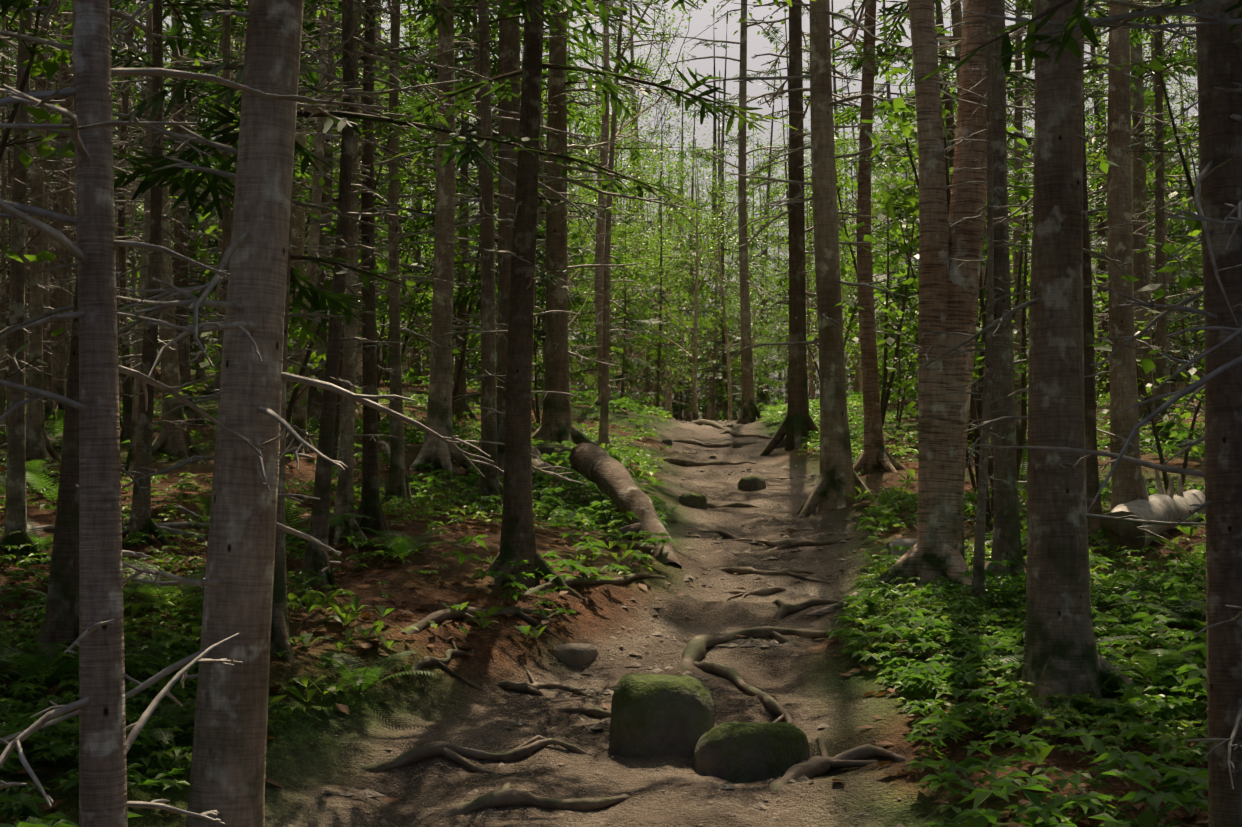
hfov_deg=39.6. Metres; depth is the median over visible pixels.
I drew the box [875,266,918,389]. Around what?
young tree
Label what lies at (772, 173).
birch tree
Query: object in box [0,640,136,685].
fern
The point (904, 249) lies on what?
sap tree
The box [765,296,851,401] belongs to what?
young tree
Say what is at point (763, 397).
young tree
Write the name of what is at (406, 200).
birch tree
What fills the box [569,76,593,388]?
tree
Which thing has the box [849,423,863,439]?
fern
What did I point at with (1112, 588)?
fern
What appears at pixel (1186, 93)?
tall tree
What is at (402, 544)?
fern
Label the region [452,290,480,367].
sap tree
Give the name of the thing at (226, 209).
tree
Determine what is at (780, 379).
young tree
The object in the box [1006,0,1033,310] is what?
tree
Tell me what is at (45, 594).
fern
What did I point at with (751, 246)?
birch tree
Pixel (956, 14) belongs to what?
tree
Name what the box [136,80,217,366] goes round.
young tree
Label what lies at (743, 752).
mossy rock
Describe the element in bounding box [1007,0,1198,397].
tree
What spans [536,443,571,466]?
rock
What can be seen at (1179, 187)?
thin tree
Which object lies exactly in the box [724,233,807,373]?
birch tree
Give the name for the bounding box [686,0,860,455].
thin tree
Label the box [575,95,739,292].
birch tree
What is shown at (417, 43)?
tall tree
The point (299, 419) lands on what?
snag tree
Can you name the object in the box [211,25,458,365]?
birch tree
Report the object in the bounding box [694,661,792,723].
root
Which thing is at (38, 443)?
snag tree
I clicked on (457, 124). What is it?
tall tree
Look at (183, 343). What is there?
tall tree
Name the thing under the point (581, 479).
fern
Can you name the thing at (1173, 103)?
birch tree
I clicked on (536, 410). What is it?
sap tree
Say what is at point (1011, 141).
birch tree
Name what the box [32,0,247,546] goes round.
thin tree
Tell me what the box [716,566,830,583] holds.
root
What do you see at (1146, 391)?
sap tree
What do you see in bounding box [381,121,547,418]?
young tree
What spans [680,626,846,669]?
root
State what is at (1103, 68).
tall tree
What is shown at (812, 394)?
birch tree
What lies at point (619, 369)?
birch tree
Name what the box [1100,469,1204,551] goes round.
log
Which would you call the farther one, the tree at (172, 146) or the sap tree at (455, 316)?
the tree at (172, 146)
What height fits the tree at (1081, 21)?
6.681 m
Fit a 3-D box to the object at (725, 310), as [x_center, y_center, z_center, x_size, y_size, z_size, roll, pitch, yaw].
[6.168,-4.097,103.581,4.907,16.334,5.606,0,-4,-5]
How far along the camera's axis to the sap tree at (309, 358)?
9.95 m
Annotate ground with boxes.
[0,356,1208,826]
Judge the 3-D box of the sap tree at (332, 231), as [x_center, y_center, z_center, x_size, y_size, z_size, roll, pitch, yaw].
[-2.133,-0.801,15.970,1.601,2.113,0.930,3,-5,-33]
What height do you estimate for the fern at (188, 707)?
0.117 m
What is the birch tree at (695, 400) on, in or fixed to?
on the ground
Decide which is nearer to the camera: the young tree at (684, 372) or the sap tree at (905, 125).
the sap tree at (905, 125)
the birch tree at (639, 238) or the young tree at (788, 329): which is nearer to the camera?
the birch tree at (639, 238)
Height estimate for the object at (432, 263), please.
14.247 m
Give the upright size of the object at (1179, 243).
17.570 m
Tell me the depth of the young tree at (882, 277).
24.82 m
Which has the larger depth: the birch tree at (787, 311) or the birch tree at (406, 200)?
the birch tree at (787, 311)
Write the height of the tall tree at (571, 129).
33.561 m
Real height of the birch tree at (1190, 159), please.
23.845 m
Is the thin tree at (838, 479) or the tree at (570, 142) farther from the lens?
the tree at (570, 142)
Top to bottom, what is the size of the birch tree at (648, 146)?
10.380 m
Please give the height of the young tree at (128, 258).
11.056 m
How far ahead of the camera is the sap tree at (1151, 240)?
23.22 m
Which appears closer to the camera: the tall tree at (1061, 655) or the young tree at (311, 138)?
the tall tree at (1061, 655)
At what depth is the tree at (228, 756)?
3.96 m
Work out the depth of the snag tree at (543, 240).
20.31 m
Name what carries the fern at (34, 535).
on the ground
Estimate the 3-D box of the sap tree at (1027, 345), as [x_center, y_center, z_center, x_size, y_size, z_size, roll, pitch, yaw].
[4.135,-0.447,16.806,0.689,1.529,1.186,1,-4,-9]
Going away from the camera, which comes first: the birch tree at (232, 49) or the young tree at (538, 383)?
the young tree at (538, 383)
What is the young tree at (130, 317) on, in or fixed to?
on the ground
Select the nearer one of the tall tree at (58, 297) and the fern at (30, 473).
the fern at (30, 473)
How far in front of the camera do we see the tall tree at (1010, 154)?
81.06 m
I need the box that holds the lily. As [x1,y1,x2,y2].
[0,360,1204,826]
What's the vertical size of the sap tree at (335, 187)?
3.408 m
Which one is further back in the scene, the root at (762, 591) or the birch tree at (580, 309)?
the birch tree at (580, 309)
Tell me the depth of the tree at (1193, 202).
64.68 m
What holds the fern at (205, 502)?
on the ground
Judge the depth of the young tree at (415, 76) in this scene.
14.07 m
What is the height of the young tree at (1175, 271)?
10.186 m
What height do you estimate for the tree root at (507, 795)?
0.139 m
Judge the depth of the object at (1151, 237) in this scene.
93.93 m
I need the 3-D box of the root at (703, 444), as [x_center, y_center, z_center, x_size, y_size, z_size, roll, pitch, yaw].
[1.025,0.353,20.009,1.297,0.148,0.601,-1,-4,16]
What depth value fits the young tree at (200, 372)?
21.69 m
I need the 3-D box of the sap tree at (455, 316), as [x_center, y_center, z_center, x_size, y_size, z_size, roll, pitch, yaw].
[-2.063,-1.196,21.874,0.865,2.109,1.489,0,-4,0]
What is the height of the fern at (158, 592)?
0.242 m
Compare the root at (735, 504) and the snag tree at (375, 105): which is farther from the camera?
the snag tree at (375, 105)
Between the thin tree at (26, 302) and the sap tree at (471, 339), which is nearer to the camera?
the thin tree at (26, 302)
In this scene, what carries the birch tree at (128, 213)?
on the ground
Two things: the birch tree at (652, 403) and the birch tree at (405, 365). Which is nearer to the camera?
the birch tree at (405, 365)
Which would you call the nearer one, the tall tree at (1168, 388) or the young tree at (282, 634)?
the young tree at (282, 634)
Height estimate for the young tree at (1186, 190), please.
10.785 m
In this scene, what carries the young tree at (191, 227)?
on the ground
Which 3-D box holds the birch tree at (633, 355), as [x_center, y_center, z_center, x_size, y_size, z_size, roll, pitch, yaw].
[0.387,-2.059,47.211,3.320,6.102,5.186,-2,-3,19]
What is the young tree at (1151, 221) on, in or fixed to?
on the ground
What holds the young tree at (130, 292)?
on the ground
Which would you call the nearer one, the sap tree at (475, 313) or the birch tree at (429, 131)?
the sap tree at (475, 313)
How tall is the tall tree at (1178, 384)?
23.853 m
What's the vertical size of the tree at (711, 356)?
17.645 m
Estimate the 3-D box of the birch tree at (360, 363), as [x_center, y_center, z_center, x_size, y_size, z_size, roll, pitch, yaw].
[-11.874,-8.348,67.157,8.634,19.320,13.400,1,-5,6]
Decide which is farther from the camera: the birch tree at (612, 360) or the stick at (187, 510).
the birch tree at (612, 360)
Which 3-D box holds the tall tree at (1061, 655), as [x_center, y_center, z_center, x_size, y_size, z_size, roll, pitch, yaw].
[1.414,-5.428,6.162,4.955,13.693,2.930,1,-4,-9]
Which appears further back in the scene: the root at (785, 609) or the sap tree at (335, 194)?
the sap tree at (335, 194)
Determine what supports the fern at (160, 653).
on the ground
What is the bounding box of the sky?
[0,0,1203,418]
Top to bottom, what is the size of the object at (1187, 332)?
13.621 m
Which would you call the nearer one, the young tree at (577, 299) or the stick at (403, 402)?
the stick at (403, 402)
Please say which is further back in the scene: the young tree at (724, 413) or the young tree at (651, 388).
the young tree at (651, 388)
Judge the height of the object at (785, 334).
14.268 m
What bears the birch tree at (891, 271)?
on the ground
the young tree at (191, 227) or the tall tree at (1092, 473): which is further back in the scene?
the young tree at (191, 227)
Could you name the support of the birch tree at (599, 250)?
on the ground
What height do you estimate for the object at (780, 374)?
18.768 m
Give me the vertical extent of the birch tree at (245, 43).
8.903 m
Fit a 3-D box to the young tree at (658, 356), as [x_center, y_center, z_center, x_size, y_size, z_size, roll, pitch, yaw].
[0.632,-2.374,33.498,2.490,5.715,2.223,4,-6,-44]
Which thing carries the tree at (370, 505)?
on the ground
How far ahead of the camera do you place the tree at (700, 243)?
99.50 m
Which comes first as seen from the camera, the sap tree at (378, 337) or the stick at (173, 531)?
the stick at (173, 531)
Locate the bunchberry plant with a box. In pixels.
[0,346,1207,824]
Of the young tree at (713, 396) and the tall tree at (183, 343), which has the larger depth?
the young tree at (713, 396)
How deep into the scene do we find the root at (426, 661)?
6.91 m
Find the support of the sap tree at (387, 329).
on the ground
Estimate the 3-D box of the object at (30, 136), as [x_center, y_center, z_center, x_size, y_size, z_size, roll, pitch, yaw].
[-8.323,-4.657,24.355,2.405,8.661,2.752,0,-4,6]
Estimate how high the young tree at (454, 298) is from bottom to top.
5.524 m
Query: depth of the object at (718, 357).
75.62 m
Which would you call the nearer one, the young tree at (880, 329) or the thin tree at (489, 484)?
the thin tree at (489, 484)
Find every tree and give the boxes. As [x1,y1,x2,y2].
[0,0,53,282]
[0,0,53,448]
[0,0,74,459]
[0,0,74,564]
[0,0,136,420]
[0,0,139,379]
[0,0,211,665]
[0,0,388,826]
[0,0,649,663]
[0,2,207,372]
[0,4,75,398]
[0,7,135,389]
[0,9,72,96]
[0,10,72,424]
[0,16,18,28]
[0,23,116,296]
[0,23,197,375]
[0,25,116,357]
[0,32,56,121]
[0,57,74,366]
[0,58,32,256]
[0,64,128,291]
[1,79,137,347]
[2,0,503,826]
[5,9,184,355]
[6,0,200,438]
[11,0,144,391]
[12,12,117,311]
[14,0,246,457]
[25,0,122,417]
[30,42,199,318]
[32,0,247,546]
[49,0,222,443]
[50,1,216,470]
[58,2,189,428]
[73,36,160,366]
[73,41,171,310]
[73,126,140,301]
[73,268,158,357]
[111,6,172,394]
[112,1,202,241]
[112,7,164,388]
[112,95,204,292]
[115,0,234,127]
[115,16,242,363]
[116,0,304,384]
[116,11,336,223]
[120,7,429,363]
[122,2,239,427]
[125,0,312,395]
[125,198,158,347]
[127,198,218,364]
[135,0,545,427]
[136,16,214,331]
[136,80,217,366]
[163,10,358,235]
[163,13,219,370]
[166,0,458,205]
[166,109,437,434]
[167,0,456,187]
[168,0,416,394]
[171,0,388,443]
[171,0,429,377]
[171,20,303,367]
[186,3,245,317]
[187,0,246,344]
[193,0,341,299]
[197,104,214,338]
[197,164,218,369]
[201,154,338,308]
[204,0,239,366]
[204,0,247,70]
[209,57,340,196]
[210,0,359,295]
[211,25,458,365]
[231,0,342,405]
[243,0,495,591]
[285,0,389,453]
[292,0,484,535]
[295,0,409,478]
[298,0,420,543]
[303,145,384,329]
[304,1,362,275]
[304,11,360,370]
[304,39,477,377]
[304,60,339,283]
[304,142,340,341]
[305,139,496,361]
[307,0,408,382]
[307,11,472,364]
[307,99,497,381]
[312,80,456,375]
[316,218,473,423]
[318,2,472,369]
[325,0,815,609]
[329,168,433,387]
[333,0,549,480]
[333,1,585,420]
[333,8,476,294]
[334,4,423,378]
[334,8,569,259]
[334,23,496,248]
[335,4,402,392]
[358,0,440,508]
[358,172,432,359]
[358,244,433,382]
[362,25,474,255]
[374,0,648,453]
[374,8,473,383]
[376,308,421,386]
[381,17,493,385]
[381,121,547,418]
[382,1,477,371]
[382,181,478,383]
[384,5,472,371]
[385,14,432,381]
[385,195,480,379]
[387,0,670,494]
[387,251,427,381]
[388,15,498,391]
[389,0,596,508]
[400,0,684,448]
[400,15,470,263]
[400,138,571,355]
[401,123,497,377]
[415,219,478,356]
[416,1,683,400]
[420,178,538,389]
[422,254,480,394]
[428,171,542,387]
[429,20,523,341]
[429,244,496,364]
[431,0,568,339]
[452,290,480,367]
[456,44,595,380]
[457,85,670,357]
[467,200,592,390]
[468,142,590,369]
[468,154,589,368]
[469,21,579,214]
[472,222,541,383]
[473,192,654,379]
[474,205,584,352]
[493,82,655,398]
[495,260,569,422]
[496,7,733,402]
[496,94,749,389]
[497,199,658,398]
[520,2,634,393]
[520,60,614,353]
[532,160,682,387]
[532,291,593,381]
[533,171,614,397]
[534,156,654,403]
[536,2,626,357]
[536,158,682,374]
[539,204,688,407]
[542,0,753,411]
[544,22,617,387]
[567,16,654,394]
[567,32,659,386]
[567,123,786,419]
[567,200,728,395]
[567,228,630,391]
[568,98,623,390]
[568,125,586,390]
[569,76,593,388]
[570,98,737,399]
[571,201,685,407]
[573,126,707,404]
[573,204,740,411]
[574,224,701,399]
[575,2,682,450]
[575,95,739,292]
[576,0,695,391]
[577,290,662,403]
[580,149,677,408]
[583,119,665,383]
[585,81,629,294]
[591,172,707,414]
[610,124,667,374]
[610,148,728,413]
[613,164,684,419]
[613,177,788,418]
[615,139,805,419]
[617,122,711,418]
[618,150,737,405]
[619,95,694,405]
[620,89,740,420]
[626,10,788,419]
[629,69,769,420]
[642,344,678,408]
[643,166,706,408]
[646,221,718,421]
[649,78,787,420]
[649,129,698,414]
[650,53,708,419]
[651,216,704,419]
[653,155,818,420]
[655,178,771,322]
[662,8,758,419]
[664,0,788,423]
[664,170,741,418]
[671,141,740,388]
[671,212,767,420]
[673,280,731,419]
[674,257,787,420]
[679,91,875,362]
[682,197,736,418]
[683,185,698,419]
[685,70,757,420]
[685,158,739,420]
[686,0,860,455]
[687,195,784,352]
[687,205,767,418]
[688,243,777,418]
[694,128,806,412]
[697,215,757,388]
[698,0,913,472]
[699,262,788,412]
[700,262,772,416]
[704,0,916,517]
[709,132,898,400]
[712,89,917,403]
[712,114,915,402]
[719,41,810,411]
[721,140,807,404]
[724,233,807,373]
[727,0,856,380]
[728,71,858,400]
[731,0,915,396]
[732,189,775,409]
[735,200,788,409]
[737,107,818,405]
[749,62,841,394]
[749,233,856,388]
[765,273,851,391]
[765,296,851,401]
[767,260,886,379]
[769,32,911,319]
[769,141,818,371]
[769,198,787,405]
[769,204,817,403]
[770,190,819,399]
[770,319,786,405]
[776,112,917,397]
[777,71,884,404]
[785,0,957,401]
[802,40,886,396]
[805,0,1013,617]
[805,168,1010,382]
[805,179,917,397]
[805,201,904,365]
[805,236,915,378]
[807,137,918,425]
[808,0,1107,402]
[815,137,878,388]
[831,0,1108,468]
[834,24,1033,528]
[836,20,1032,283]
[837,126,1032,342]
[839,44,1031,418]
[840,49,1095,276]
[841,197,979,400]
[842,81,980,401]
[843,257,916,401]
[844,11,981,382]
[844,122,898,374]
[844,219,917,402]
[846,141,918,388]
[847,63,1094,485]
[847,242,916,398]
[848,188,917,401]
[861,150,1031,493]
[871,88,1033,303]
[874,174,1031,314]
[875,155,1012,381]
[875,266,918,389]
[878,310,917,427]
[880,0,1199,192]
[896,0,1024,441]
[896,0,1094,591]
[897,18,955,201]
[897,306,918,398]
[902,42,1093,265]
[913,0,1033,612]
[915,0,1204,727]
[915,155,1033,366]
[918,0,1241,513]
[939,0,1194,546]
[947,0,1106,454]
[954,14,1087,331]
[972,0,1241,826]
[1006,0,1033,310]
[1006,0,1095,277]
[1006,57,1165,294]
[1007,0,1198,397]
[1007,35,1108,282]
[1007,78,1202,292]
[1009,2,1197,211]
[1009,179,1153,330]
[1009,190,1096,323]
[1009,255,1107,348]
[1011,234,1107,380]
[1011,306,1028,386]
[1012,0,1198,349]
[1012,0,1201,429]
[1014,41,1131,440]
[1026,177,1169,369]
[1026,268,1029,385]
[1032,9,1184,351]
[1083,0,1195,535]
[1084,0,1196,390]
[1085,0,1200,392]
[1085,41,1195,355]
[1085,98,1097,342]
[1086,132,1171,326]
[1087,171,1201,359]
[1088,0,1199,205]
[1088,60,1204,464]
[1091,88,1204,378]
[1091,258,1204,493]
[1091,263,1098,384]
[1092,178,1204,390]
[1093,0,1198,449]
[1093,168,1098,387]
[1094,316,1109,406]
[1098,93,1204,341]
[1102,0,1204,348]
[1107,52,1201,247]
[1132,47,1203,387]
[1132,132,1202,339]
[1145,90,1201,391]
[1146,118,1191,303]
[1147,106,1198,221]
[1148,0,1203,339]
[1148,61,1204,380]
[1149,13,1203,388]
[1151,185,1204,398]
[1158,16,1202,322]
[1165,2,1194,191]
[1166,15,1203,298]
[1169,124,1204,415]
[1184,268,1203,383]
[1186,301,1204,381]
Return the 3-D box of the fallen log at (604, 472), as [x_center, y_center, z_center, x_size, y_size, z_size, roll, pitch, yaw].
[-0.147,0.574,10.664,0.572,0.895,2.109,1,-4,-12]
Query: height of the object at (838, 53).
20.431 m
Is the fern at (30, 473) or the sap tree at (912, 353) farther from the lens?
the sap tree at (912, 353)
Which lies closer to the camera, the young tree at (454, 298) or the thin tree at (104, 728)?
the thin tree at (104, 728)
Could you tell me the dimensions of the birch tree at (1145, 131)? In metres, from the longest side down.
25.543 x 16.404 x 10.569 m
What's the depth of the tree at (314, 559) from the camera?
7.95 m
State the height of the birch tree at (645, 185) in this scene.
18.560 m
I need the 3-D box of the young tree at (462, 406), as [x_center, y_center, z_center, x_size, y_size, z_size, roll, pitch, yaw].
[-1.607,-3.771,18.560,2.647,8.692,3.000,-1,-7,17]
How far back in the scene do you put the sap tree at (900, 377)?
19.07 m
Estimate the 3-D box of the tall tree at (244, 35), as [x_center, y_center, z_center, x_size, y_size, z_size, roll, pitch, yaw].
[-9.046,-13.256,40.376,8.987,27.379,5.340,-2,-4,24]
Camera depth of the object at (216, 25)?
17.01 m
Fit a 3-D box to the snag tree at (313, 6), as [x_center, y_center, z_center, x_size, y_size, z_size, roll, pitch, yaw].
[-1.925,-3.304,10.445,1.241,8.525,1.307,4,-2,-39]
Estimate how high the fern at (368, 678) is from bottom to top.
0.155 m
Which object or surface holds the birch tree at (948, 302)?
on the ground
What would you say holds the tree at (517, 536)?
on the ground
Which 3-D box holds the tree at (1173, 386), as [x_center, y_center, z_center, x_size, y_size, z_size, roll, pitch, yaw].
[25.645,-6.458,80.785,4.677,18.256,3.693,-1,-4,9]
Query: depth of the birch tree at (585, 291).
36.34 m
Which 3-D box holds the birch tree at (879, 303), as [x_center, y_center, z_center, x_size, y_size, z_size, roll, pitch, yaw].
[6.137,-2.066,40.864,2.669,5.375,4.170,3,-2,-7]
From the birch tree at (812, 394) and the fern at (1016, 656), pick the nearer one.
the fern at (1016, 656)
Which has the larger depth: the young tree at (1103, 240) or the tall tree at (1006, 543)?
the young tree at (1103, 240)
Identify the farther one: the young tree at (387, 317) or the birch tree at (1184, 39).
the birch tree at (1184, 39)
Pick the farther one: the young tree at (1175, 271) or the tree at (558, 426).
the young tree at (1175, 271)
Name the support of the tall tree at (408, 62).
on the ground
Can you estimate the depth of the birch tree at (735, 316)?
44.27 m
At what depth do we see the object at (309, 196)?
32.96 m
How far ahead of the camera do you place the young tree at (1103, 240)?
29.15 m
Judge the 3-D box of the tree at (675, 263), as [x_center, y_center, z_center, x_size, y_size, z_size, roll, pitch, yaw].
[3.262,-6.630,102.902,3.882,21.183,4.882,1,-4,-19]
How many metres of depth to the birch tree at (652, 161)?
61.79 m
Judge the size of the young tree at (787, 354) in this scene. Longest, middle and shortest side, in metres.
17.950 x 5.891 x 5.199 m
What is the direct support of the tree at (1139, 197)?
on the ground
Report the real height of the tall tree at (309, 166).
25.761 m
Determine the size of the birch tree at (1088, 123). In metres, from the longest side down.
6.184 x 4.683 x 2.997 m
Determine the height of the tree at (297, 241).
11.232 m
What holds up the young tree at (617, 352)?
on the ground
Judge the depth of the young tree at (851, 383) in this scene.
64.70 m
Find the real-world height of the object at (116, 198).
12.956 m
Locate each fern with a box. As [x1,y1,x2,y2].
[0,458,59,491]
[0,463,131,504]
[0,518,53,554]
[0,586,160,614]
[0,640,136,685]
[24,698,195,746]
[45,410,128,447]
[122,560,205,614]
[124,642,198,676]
[143,638,199,652]
[146,640,199,654]
[182,702,302,712]
[187,495,210,523]
[205,496,382,545]
[307,650,454,692]
[355,415,409,431]
[358,527,469,557]
[417,420,454,437]
[453,422,480,433]
[556,472,585,483]
[762,409,783,413]
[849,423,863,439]
[972,531,1026,545]
[974,632,1157,670]
[1018,445,1027,476]
[1090,570,1181,607]
[1096,642,1206,683]
[1101,600,1206,631]
[1117,697,1206,724]
[1135,536,1205,570]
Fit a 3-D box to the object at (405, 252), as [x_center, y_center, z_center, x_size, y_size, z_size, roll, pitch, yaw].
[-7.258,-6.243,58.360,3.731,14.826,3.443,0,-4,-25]
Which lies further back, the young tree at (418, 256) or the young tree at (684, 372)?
the young tree at (684, 372)
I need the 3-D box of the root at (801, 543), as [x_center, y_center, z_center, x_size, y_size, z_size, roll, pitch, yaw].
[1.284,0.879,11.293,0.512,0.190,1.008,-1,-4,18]
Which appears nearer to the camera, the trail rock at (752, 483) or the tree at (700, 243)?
the trail rock at (752, 483)
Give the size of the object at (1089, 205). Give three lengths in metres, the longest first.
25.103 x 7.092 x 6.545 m
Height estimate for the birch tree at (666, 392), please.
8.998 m
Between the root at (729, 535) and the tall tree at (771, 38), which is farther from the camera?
the tall tree at (771, 38)
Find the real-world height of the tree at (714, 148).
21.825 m
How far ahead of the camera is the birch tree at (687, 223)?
126.24 m
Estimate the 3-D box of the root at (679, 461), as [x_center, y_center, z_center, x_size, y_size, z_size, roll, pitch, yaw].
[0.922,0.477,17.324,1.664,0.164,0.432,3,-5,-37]
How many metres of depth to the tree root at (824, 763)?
5.67 m
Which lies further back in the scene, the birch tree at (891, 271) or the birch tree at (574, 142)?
the birch tree at (574, 142)
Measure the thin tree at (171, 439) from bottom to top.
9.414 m
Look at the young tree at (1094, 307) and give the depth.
52.87 m
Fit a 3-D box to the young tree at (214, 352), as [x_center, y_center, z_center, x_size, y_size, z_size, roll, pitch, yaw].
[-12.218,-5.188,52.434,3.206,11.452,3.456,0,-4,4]
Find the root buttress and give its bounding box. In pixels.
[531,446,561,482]
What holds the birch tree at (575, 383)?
on the ground
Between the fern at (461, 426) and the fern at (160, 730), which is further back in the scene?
the fern at (461, 426)
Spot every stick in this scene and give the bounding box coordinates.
[1,522,205,541]
[122,512,333,533]
[176,504,300,538]
[357,401,427,404]
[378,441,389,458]
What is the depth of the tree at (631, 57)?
81.44 m
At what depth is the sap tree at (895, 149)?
11.36 m
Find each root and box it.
[400,607,566,643]
[409,636,486,691]
[493,668,598,697]
[524,573,664,594]
[553,707,610,716]
[654,457,756,465]
[672,439,757,447]
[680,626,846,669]
[689,419,772,438]
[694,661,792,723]
[698,530,817,547]
[707,502,758,507]
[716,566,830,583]
[726,587,786,599]
[765,533,852,551]
[772,598,839,620]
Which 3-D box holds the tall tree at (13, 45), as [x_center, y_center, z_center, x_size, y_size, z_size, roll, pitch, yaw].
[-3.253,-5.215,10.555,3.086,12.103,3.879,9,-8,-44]
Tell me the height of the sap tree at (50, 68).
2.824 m
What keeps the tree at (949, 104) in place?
on the ground
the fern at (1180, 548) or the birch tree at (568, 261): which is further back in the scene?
the birch tree at (568, 261)
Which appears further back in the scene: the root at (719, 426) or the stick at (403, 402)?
the root at (719, 426)
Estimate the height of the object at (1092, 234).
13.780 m
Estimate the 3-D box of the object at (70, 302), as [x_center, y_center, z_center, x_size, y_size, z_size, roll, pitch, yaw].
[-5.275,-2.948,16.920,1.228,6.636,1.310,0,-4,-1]
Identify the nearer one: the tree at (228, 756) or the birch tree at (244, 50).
the tree at (228, 756)
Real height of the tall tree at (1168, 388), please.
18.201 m
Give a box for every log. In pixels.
[569,443,681,568]
[886,522,968,558]
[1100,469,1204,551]
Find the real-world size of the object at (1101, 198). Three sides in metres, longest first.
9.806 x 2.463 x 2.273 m
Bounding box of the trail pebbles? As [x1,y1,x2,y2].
[315,418,922,826]
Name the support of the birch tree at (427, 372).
on the ground
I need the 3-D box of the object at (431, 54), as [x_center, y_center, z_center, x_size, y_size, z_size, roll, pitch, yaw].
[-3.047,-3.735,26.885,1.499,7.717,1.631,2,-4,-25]
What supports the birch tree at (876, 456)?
on the ground
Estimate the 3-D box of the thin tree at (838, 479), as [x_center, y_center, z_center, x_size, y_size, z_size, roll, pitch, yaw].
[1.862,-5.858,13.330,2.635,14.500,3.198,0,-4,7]
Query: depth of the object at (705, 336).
93.42 m
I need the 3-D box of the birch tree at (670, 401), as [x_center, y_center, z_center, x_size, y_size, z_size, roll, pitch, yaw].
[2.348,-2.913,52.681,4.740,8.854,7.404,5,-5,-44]
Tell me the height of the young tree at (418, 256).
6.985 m
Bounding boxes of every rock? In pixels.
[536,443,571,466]
[553,643,598,665]
[610,673,713,757]
[661,439,672,444]
[678,492,706,509]
[693,722,808,782]
[732,442,742,447]
[738,476,765,490]
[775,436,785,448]
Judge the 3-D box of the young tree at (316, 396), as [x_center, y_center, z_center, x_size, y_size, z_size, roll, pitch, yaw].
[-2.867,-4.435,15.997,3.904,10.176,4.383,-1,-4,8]
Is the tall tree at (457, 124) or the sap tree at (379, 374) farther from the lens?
the tall tree at (457, 124)
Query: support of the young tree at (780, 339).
on the ground
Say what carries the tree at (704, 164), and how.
on the ground
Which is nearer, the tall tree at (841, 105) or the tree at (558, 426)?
the tree at (558, 426)
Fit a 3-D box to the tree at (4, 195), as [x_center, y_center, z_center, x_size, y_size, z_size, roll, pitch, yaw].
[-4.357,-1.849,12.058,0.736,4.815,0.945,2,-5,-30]
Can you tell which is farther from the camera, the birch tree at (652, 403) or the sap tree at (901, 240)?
the birch tree at (652, 403)
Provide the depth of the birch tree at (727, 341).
33.42 m

